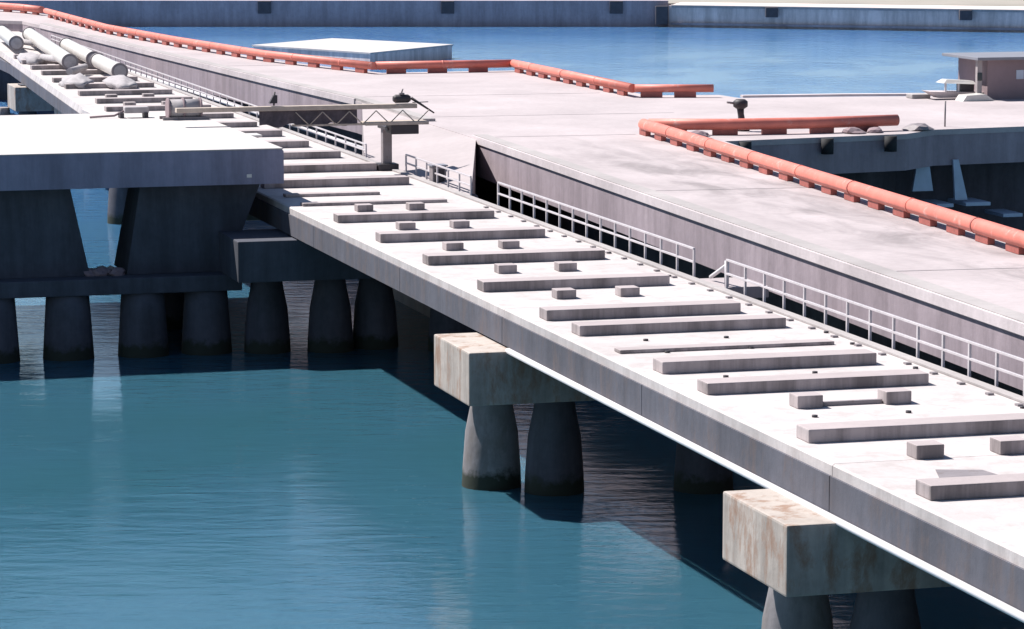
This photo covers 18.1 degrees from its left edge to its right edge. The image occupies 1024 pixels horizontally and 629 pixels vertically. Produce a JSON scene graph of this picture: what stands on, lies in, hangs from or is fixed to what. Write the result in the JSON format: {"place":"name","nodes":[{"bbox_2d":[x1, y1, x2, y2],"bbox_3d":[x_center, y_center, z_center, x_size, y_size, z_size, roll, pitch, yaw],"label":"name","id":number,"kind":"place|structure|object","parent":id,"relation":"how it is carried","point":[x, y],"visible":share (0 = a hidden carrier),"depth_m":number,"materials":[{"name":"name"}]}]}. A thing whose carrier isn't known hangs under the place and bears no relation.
{"place":"outdoors","nodes":[
{"label":"outdoors","id":0,"kind":"place"},
{"bbox_2d":[90,106,148,118],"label":"pump unit","id":1,"kind":"object","parent":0,"point":[144,110],"visible":1,"depth_m":131.68,"materials":[{"name":"grey metal"}]},
{"bbox_2d":[159,97,208,120],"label":"hose reel","id":2,"kind":"object","parent":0,"point":[171,105],"visible":0.84,"depth_m":130.73,"materials":[{"name":"grey metal"}]},
{"bbox_2d":[0,23,1023,628],"bbox_3d":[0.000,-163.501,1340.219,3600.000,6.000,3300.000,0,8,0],"label":"water","id":3,"kind":"structure","parent":0,"point":[298,485],"depth_m":92.93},
{"bbox_2d":[0,83,53,114],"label":"pier cap","id":4,"kind":"object","parent":3,"relation":"in","point":[23,99],"visible":0.14,"depth_m":198.16,"materials":[{"name":"concrete"}]},
{"bbox_2d":[107,188,127,223],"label":"pile","id":5,"kind":"object","parent":3,"relation":"in","point":[116,200],"visible":0.06,"depth_m":161.46,"materials":[{"name":"concrete"}]},
{"bbox_2d":[0,112,283,363],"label":"berthing platform","id":6,"kind":"structure","parent":3,"relation":"in","point":[192,186],"depth_m":117.03,"materials":[{"name":"concrete"}]},
{"bbox_2d":[109,267,124,275],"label":"rubble stone","id":7,"kind":"object","parent":6,"relation":"on","point":[117,271],"visible":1,"depth_m":117.13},
{"bbox_2d":[0,0,667,26],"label":"quay wall","id":8,"kind":"structure","parent":3,"relation":"in","point":[363,13],"depth_m":369.82,"materials":[{"name":"concrete"}]},
{"bbox_2d":[258,1,270,13],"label":"quay fender","id":9,"kind":"object","parent":8,"relation":"attached to","point":[264,7],"visible":1,"depth_m":369.33,"materials":[{"name":"rubber"}]},
{"bbox_2d":[441,1,453,13],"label":"quay fender","id":10,"kind":"object","parent":8,"relation":"attached to","point":[447,7],"visible":1,"depth_m":369.27,"materials":[{"name":"rubber"}]},
{"bbox_2d":[610,1,622,13],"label":"quay fender","id":11,"kind":"object","parent":8,"relation":"attached to","point":[616,7],"visible":1,"depth_m":369.21,"materials":[{"name":"rubber"}]},
{"bbox_2d":[655,6,667,24],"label":"quay fender","id":12,"kind":"object","parent":8,"relation":"attached to","point":[661,15],"visible":1,"depth_m":368.37,"materials":[{"name":"rubber"}]},
{"bbox_2d":[219,229,472,353],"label":"bridge pier","id":13,"kind":"structure","parent":3,"relation":"in","point":[265,263],"depth_m":118.03,"materials":[{"name":"concrete"}]},
{"bbox_2d":[252,38,452,62],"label":"floating caisson","id":14,"kind":"object","parent":3,"relation":"on","point":[369,50],"visible":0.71,"depth_m":301.56,"materials":[{"name":"concrete"}]},
{"bbox_2d":[0,24,1023,395],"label":"quay wall","id":15,"kind":"structure","parent":3,"relation":"in","point":[992,168],"depth_m":122.81,"materials":[{"name":"concrete"}]},
{"bbox_2d":[362,103,475,317],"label":"splayed ramp","id":16,"kind":"structure","parent":15,"relation":"attached to","point":[450,149],"depth_m":136.03,"materials":[{"name":"concrete"}]},
{"bbox_2d":[821,138,833,154],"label":"round fender","id":17,"kind":"object","parent":15,"relation":"attached to","point":[827,146],"visible":1,"depth_m":137.11,"materials":[{"name":"black rubber"}]},
{"bbox_2d":[884,135,896,151],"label":"round fender","id":18,"kind":"object","parent":15,"relation":"attached to","point":[890,143],"visible":1,"depth_m":138.38,"materials":[{"name":"black rubber"}]},
{"bbox_2d":[911,166,932,190],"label":"fender board","id":19,"kind":"object","parent":15,"relation":"attached to","point":[922,180],"visible":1,"depth_m":141.64,"materials":[{"name":"paint"}]},
{"bbox_2d":[921,199,953,206],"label":"pale ledge","id":20,"kind":"object","parent":15,"relation":"attached to","point":[939,203],"visible":0.72,"depth_m":142.22,"materials":[{"name":"paint"}]},
{"bbox_2d":[952,159,967,199],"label":"fender board","id":21,"kind":"object","parent":15,"relation":"attached to","point":[959,190],"visible":1,"depth_m":142.25,"materials":[{"name":"paint"}]},
{"bbox_2d":[948,198,990,205],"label":"pale ledge","id":22,"kind":"object","parent":15,"relation":"attached to","point":[973,202],"visible":0.97,"depth_m":142.57,"materials":[{"name":"paint"}]},
{"bbox_2d":[985,209,1022,216],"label":"pale ledge","id":23,"kind":"object","parent":15,"relation":"attached to","point":[1003,212],"visible":1,"depth_m":143.68,"materials":[{"name":"paint"}]},
{"bbox_2d":[434,332,732,495],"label":"pier cap","id":24,"kind":"object","parent":3,"relation":"in","point":[490,382],"visible":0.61,"depth_m":91.08,"materials":[{"name":"concrete"}]},
{"bbox_2d":[0,31,1023,611],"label":"trestle deck","id":25,"kind":"structure","parent":24,"relation":"on","point":[870,487],"depth_m":79.33,"materials":[{"name":"concrete"}]},
{"bbox_2d":[0,25,23,50],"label":"white pipe spool","id":26,"kind":"object","parent":25,"relation":"on","point":[13,41],"visible":1,"depth_m":214.71,"materials":[{"name":"paint"}]},
{"bbox_2d":[17,52,43,64],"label":"canvas bundle","id":27,"kind":"object","parent":25,"relation":"on","point":[31,58],"visible":0.89,"depth_m":203.34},
{"bbox_2d":[21,59,85,63],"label":"concrete sleeper","id":28,"kind":"object","parent":25,"relation":"on","point":[23,61],"visible":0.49,"depth_m":204.03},
{"bbox_2d":[59,37,97,66],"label":"white pipe spool","id":29,"kind":"object","parent":28,"relation":"on","point":[79,51],"visible":0.69,"depth_m":203.37,"materials":[{"name":"paint"}]},
{"bbox_2d":[30,64,95,69],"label":"concrete sleeper","id":30,"kind":"object","parent":25,"relation":"on","point":[46,67],"visible":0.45,"depth_m":198.08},
{"bbox_2d":[41,69,107,74],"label":"concrete sleeper","id":31,"kind":"object","parent":25,"relation":"on","point":[63,72],"visible":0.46,"depth_m":192.83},
{"bbox_2d":[90,53,127,75],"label":"white pipe spool","id":32,"kind":"object","parent":31,"relation":"on","point":[100,61],"visible":0.91,"depth_m":187.65,"materials":[{"name":"paint"}]},
{"bbox_2d":[58,73,93,88],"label":"canvas bundle","id":33,"kind":"object","parent":25,"relation":"on","point":[79,80],"visible":0.92,"depth_m":181.32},
{"bbox_2d":[66,64,87,74],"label":"bundle","id":34,"kind":"object","parent":25,"relation":"on","point":[76,69],"visible":1,"depth_m":189.85,"materials":[{"name":"grey fabric"}]},
{"bbox_2d":[52,76,137,82],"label":"concrete sleeper","id":35,"kind":"object","parent":25,"relation":"on","point":[95,79],"visible":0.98,"depth_m":186.35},
{"bbox_2d":[64,82,153,88],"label":"concrete sleeper","id":36,"kind":"object","parent":25,"relation":"on","point":[103,85],"visible":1,"depth_m":180.77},
{"bbox_2d":[102,75,136,89],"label":"canvas bundle","id":37,"kind":"object","parent":25,"relation":"on","point":[116,82],"visible":0.91,"depth_m":179.96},
{"bbox_2d":[78,89,171,95],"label":"concrete sleeper","id":38,"kind":"object","parent":25,"relation":"on","point":[119,92],"visible":1,"depth_m":175.24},
{"bbox_2d":[95,96,192,103],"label":"concrete sleeper","id":39,"kind":"object","parent":25,"relation":"on","point":[110,100],"visible":0.78,"depth_m":169.31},
{"bbox_2d":[104,104,210,111],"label":"concrete sleeper","id":40,"kind":"object","parent":25,"relation":"on","point":[120,108],"visible":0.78,"depth_m":163.66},
{"bbox_2d":[51,35,366,157],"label":"railing","id":41,"kind":"object","parent":25,"relation":"on","point":[241,105],"visible":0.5,"depth_m":169.87,"materials":[{"name":"grey metal"}]},
{"bbox_2d":[203,112,233,118],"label":"concrete sleeper","id":42,"kind":"object","parent":25,"relation":"on","point":[212,115],"visible":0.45,"depth_m":158.60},
{"bbox_2d":[216,121,256,126],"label":"concrete sleeper","id":43,"kind":"object","parent":25,"relation":"on","point":[240,123],"visible":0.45,"depth_m":153.07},
{"bbox_2d":[128,69,363,148],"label":"service pipe","id":44,"kind":"object","parent":25,"relation":"hanging from","point":[197,93],"visible":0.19,"depth_m":176.70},
{"bbox_2d":[239,129,281,136],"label":"concrete sleeper","id":45,"kind":"object","parent":25,"relation":"on","point":[270,132],"visible":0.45,"depth_m":147.45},
{"bbox_2d":[264,139,308,147],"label":"concrete sleeper","id":46,"kind":"object","parent":25,"relation":"on","point":[303,143],"visible":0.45,"depth_m":141.61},
{"bbox_2d":[284,150,340,158],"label":"concrete sleeper","id":47,"kind":"object","parent":25,"relation":"on","point":[313,154],"visible":0.45,"depth_m":136.22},
{"bbox_2d":[284,162,376,172],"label":"concrete sleeper","id":48,"kind":"object","parent":25,"relation":"on","point":[329,167],"visible":0.56,"depth_m":130.12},
{"bbox_2d":[283,191,379,196],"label":"concrete sleeper","id":49,"kind":"object","parent":25,"relation":"on","point":[345,193],"visible":1,"depth_m":120.45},
{"bbox_2d":[260,175,408,188],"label":"concrete sleeper","id":50,"kind":"object","parent":25,"relation":"on","point":[345,181],"visible":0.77,"depth_m":124.04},
{"bbox_2d":[354,203,372,211],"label":"concrete block","id":51,"kind":"structure","parent":25,"relation":"on","point":[365,207],"depth_m":114.84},
{"bbox_2d":[300,198,446,206],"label":"concrete sleeper","id":52,"kind":"object","parent":25,"relation":"on","point":[373,202],"visible":1,"depth_m":117.41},
{"bbox_2d":[377,125,398,170],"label":"gangway post","id":53,"kind":"object","parent":25,"relation":"on","point":[386,163],"visible":0.82,"depth_m":130.72,"materials":[{"name":"grey metal"}]},
{"bbox_2d":[175,103,428,133],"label":"gangway","id":54,"kind":"object","parent":53,"relation":"on","point":[307,115],"visible":1,"depth_m":128.49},
{"bbox_2d":[392,89,434,112],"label":"winch motor","id":55,"kind":"object","parent":54,"relation":"attached to","point":[401,97],"visible":1,"depth_m":129.30,"materials":[{"name":"metal"}]},
{"bbox_2d":[396,221,415,229],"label":"concrete block","id":56,"kind":"structure","parent":25,"relation":"on","point":[405,225],"depth_m":108.99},
{"bbox_2d":[333,209,493,222],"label":"concrete sleeper","id":57,"kind":"object","parent":25,"relation":"on","point":[391,216],"visible":1,"depth_m":111.93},
{"bbox_2d":[406,202,424,209],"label":"concrete block","id":58,"kind":"structure","parent":25,"relation":"on","point":[415,205],"depth_m":115.36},
{"bbox_2d":[428,163,447,182],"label":"cabinet","id":59,"kind":"object","parent":25,"relation":"on","point":[432,175],"visible":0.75,"depth_m":125.81,"materials":[{"name":"grey metal"}]},
{"bbox_2d":[405,154,471,195],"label":"railing","id":60,"kind":"object","parent":25,"relation":"attached to","point":[436,172],"visible":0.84,"depth_m":125.32,"materials":[{"name":"grey metal"}]},
{"bbox_2d":[442,241,463,250],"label":"concrete block","id":61,"kind":"structure","parent":25,"relation":"on","point":[452,245],"depth_m":103.04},
{"bbox_2d":[449,219,469,228],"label":"concrete block","id":62,"kind":"structure","parent":25,"relation":"on","point":[460,223],"depth_m":109.51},
{"bbox_2d":[375,227,544,242],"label":"concrete sleeper","id":63,"kind":"object","parent":25,"relation":"on","point":[455,234],"visible":1,"depth_m":105.93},
{"bbox_2d":[494,263,516,273],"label":"concrete block","id":64,"kind":"structure","parent":25,"relation":"on","point":[503,268],"depth_m":97.13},
{"bbox_2d":[498,239,519,248],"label":"concrete block","id":65,"kind":"structure","parent":25,"relation":"on","point":[509,244],"depth_m":103.55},
{"bbox_2d":[422,248,604,264],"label":"concrete sleeper","id":66,"kind":"object","parent":25,"relation":"on","point":[509,256],"visible":1,"depth_m":99.92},
{"bbox_2d":[552,288,575,298],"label":"concrete block","id":67,"kind":"structure","parent":25,"relation":"on","point":[563,293],"depth_m":91.32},
{"bbox_2d":[554,261,576,271],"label":"concrete block","id":68,"kind":"structure","parent":25,"relation":"on","point":[562,266],"depth_m":97.65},
{"bbox_2d":[477,273,669,291],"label":"concrete sleeper","id":69,"kind":"object","parent":25,"relation":"on","point":[573,282],"visible":1,"depth_m":93.56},
{"bbox_2d":[497,182,695,276],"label":"railing","id":70,"kind":"object","parent":25,"relation":"attached to","point":[600,229],"visible":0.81,"depth_m":105.25,"materials":[{"name":"grey metal"}]},
{"bbox_2d":[615,285,639,296],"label":"concrete block","id":71,"kind":"structure","parent":25,"relation":"on","point":[627,291],"depth_m":91.84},
{"bbox_2d":[539,299,740,320],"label":"concrete sleeper","id":72,"kind":"object","parent":25,"relation":"on","point":[626,310],"visible":1,"depth_m":87.59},
{"bbox_2d":[572,314,785,335],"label":"concrete sleeper","id":73,"kind":"object","parent":25,"relation":"on","point":[666,325],"visible":1,"depth_m":84.75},
{"bbox_2d":[614,339,833,353],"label":"concrete sleeper","id":74,"kind":"object","parent":25,"relation":"on","point":[719,346],"visible":1,"depth_m":81.70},
{"bbox_2d":[701,277,768,297],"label":"landing slab","id":75,"kind":"structure","parent":25,"relation":"attached to","point":[753,290],"depth_m":94.36,"materials":[{"name":"concrete"}]},
{"bbox_2d":[709,260,728,285],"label":"valve stand","id":76,"kind":"object","parent":75,"relation":"on","point":[716,272],"visible":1,"depth_m":94.51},
{"bbox_2d":[505,348,1023,622],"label":"service pipe","id":77,"kind":"object","parent":25,"relation":"hanging from","point":[992,601],"visible":1,"depth_m":67.76,"materials":[{"name":"grey metal"}]},
{"bbox_2d":[653,349,876,373],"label":"concrete sleeper","id":78,"kind":"object","parent":25,"relation":"on","point":[754,361],"visible":1,"depth_m":78.39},
{"bbox_2d":[789,391,822,408],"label":"concrete block","id":79,"kind":"structure","parent":25,"relation":"on","point":[804,400],"depth_m":72.65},
{"bbox_2d":[697,369,928,394],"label":"concrete sleeper","id":80,"kind":"object","parent":25,"relation":"on","point":[803,382],"visible":1,"depth_m":75.29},
{"bbox_2d":[823,399,881,405],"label":"steel bar","id":81,"kind":"object","parent":25,"relation":"on","point":[852,402],"visible":1,"depth_m":73.14,"materials":[{"name":"grey metal"}]},
{"bbox_2d":[725,259,1023,396],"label":"railing","id":82,"kind":"object","parent":25,"relation":"attached to","point":[996,367],"visible":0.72,"depth_m":82.70,"materials":[{"name":"grey metal"}]},
{"bbox_2d":[878,387,910,404],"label":"concrete block","id":83,"kind":"structure","parent":25,"relation":"on","point":[897,395],"depth_m":73.23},
{"bbox_2d":[796,413,1023,442],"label":"concrete sleeper","id":84,"kind":"object","parent":25,"relation":"on","point":[907,428],"visible":1,"depth_m":68.91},
{"bbox_2d":[907,440,943,459],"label":"concrete block","id":85,"kind":"structure","parent":25,"relation":"on","point":[927,449],"depth_m":66.39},
{"bbox_2d":[916,473,1023,500],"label":"concrete sleeper","id":86,"kind":"object","parent":25,"relation":"on","point":[965,487],"visible":1,"depth_m":62.27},
{"bbox_2d":[990,436,1023,454],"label":"concrete block","id":87,"kind":"structure","parent":25,"relation":"on","point":[1005,445],"depth_m":66.89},
{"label":"concrete sleeper","id":88,"kind":"object","parent":25,"relation":"on","visible":0},
{"bbox_2d":[22,27,77,69],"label":"white pipe spool","id":89,"kind":"object","parent":88,"relation":"on","point":[65,59],"visible":0.86,"depth_m":204.05,"materials":[{"name":"paint"}]},
{"bbox_2d":[723,489,969,628],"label":"pier cap","id":90,"kind":"object","parent":3,"relation":"in","point":[801,562],"visible":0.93,"depth_m":65.96,"materials":[{"name":"concrete"}]},
{"bbox_2d":[0,10,1023,336],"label":"road","id":91,"kind":"structure","parent":0,"point":[532,108],"depth_m":139.02,"materials":[{"name":"concrete"}]},
{"bbox_2d":[0,3,43,14],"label":"pipe barrier","id":92,"kind":"object","parent":91,"relation":"on","point":[22,8],"visible":0.99,"depth_m":258.81,"materials":[{"name":"metal"}]},
{"bbox_2d":[43,8,375,72],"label":"pipe barrier","id":93,"kind":"object","parent":91,"relation":"on","point":[294,58],"visible":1,"depth_m":200.48,"materials":[{"name":"metal"}]},
{"bbox_2d":[40,23,434,120],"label":"kerb","id":94,"kind":"structure","parent":91,"relation":"on","point":[414,115],"depth_m":175.66,"materials":[{"name":"concrete"}]},
{"bbox_2d":[375,59,510,73],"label":"pipe barrier","id":95,"kind":"object","parent":91,"relation":"on","point":[401,67],"visible":1,"depth_m":181.73,"materials":[{"name":"metal"}]},
{"bbox_2d":[510,60,634,95],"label":"pipe barrier","id":96,"kind":"object","parent":91,"relation":"on","point":[592,81],"visible":1,"depth_m":170.93,"materials":[{"name":"metal"}]},
{"bbox_2d":[635,84,713,97],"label":"pipe barrier","id":97,"kind":"object","parent":91,"relation":"on","point":[658,90],"visible":1,"depth_m":161.71,"materials":[{"name":"metal"}]},
{"bbox_2d":[727,99,749,131],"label":"mooring bollard","id":98,"kind":"object","parent":91,"relation":"on","point":[740,105],"visible":0.73,"depth_m":140.46,"materials":[{"name":"metal"}]},
{"bbox_2d":[474,134,1023,322],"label":"kerb","id":99,"kind":"structure","parent":91,"relation":"on","point":[963,298],"depth_m":98.22,"materials":[{"name":"concrete"}]},
{"bbox_2d":[649,114,899,134],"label":"pipe barrier","id":100,"kind":"object","parent":91,"relation":"on","point":[814,125],"visible":0.85,"depth_m":138.94,"materials":[{"name":"metal"}]},
{"bbox_2d":[638,119,1023,254],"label":"pipe barrier","id":101,"kind":"object","parent":91,"relation":"on","point":[987,232],"visible":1,"depth_m":110.54,"materials":[{"name":"metal"}]},
{"bbox_2d":[740,93,930,97],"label":"kerb","id":102,"kind":"structure","parent":91,"relation":"on","point":[823,95],"depth_m":162.42,"materials":[{"name":"concrete"}]},
{"bbox_2d":[842,127,865,133],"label":"rubbish heap","id":103,"kind":"object","parent":91,"relation":"on","point":[851,130],"visible":1,"depth_m":139.20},
{"bbox_2d":[902,123,933,130],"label":"rubbish heap","id":104,"kind":"object","parent":91,"relation":"on","point":[918,127],"visible":1,"depth_m":140.84,"materials":[{"name":"grey fabric"}]},
{"bbox_2d":[906,93,929,98],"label":"concrete block","id":105,"kind":"object","parent":91,"relation":"on","point":[918,96],"visible":1,"depth_m":161.01,"materials":[{"name":"concrete"}]},
{"bbox_2d":[922,79,983,97],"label":"covered skiff","id":106,"kind":"object","parent":91,"relation":"on","point":[964,86],"visible":0.96,"depth_m":160.47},
{"bbox_2d":[955,93,992,101],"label":"upturned boat","id":107,"kind":"object","parent":91,"relation":"on","point":[973,97],"visible":1,"depth_m":159.28,"materials":[{"name":"white paint"}]},
{"bbox_2d":[942,52,1023,99],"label":"quay hut","id":108,"kind":"object","parent":91,"relation":"on","point":[996,75],"visible":0.99,"depth_m":160.53,"materials":[{"name":"concrete"}]},
{"bbox_2d":[668,0,1023,22],"bbox_3d":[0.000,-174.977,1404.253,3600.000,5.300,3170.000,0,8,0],"label":"ground","id":109,"kind":"structure","parent":0,"point":[1018,3],"depth_m":381.21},
{"bbox_2d":[669,2,1023,32],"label":"quay wall","id":110,"kind":"structure","parent":109,"relation":"on","point":[863,17],"depth_m":362.93,"materials":[{"name":"concrete"}]},
{"bbox_2d":[765,7,777,16],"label":"quay fender","id":111,"kind":"object","parent":110,"relation":"attached to","point":[771,11],"visible":1,"depth_m":364.34,"materials":[{"name":"rubber"}]},
{"bbox_2d":[959,10,971,19],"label":"quay fender","id":112,"kind":"object","parent":110,"relation":"attached to","point":[965,14],"visible":1,"depth_m":357.10,"materials":[{"name":"rubber"}]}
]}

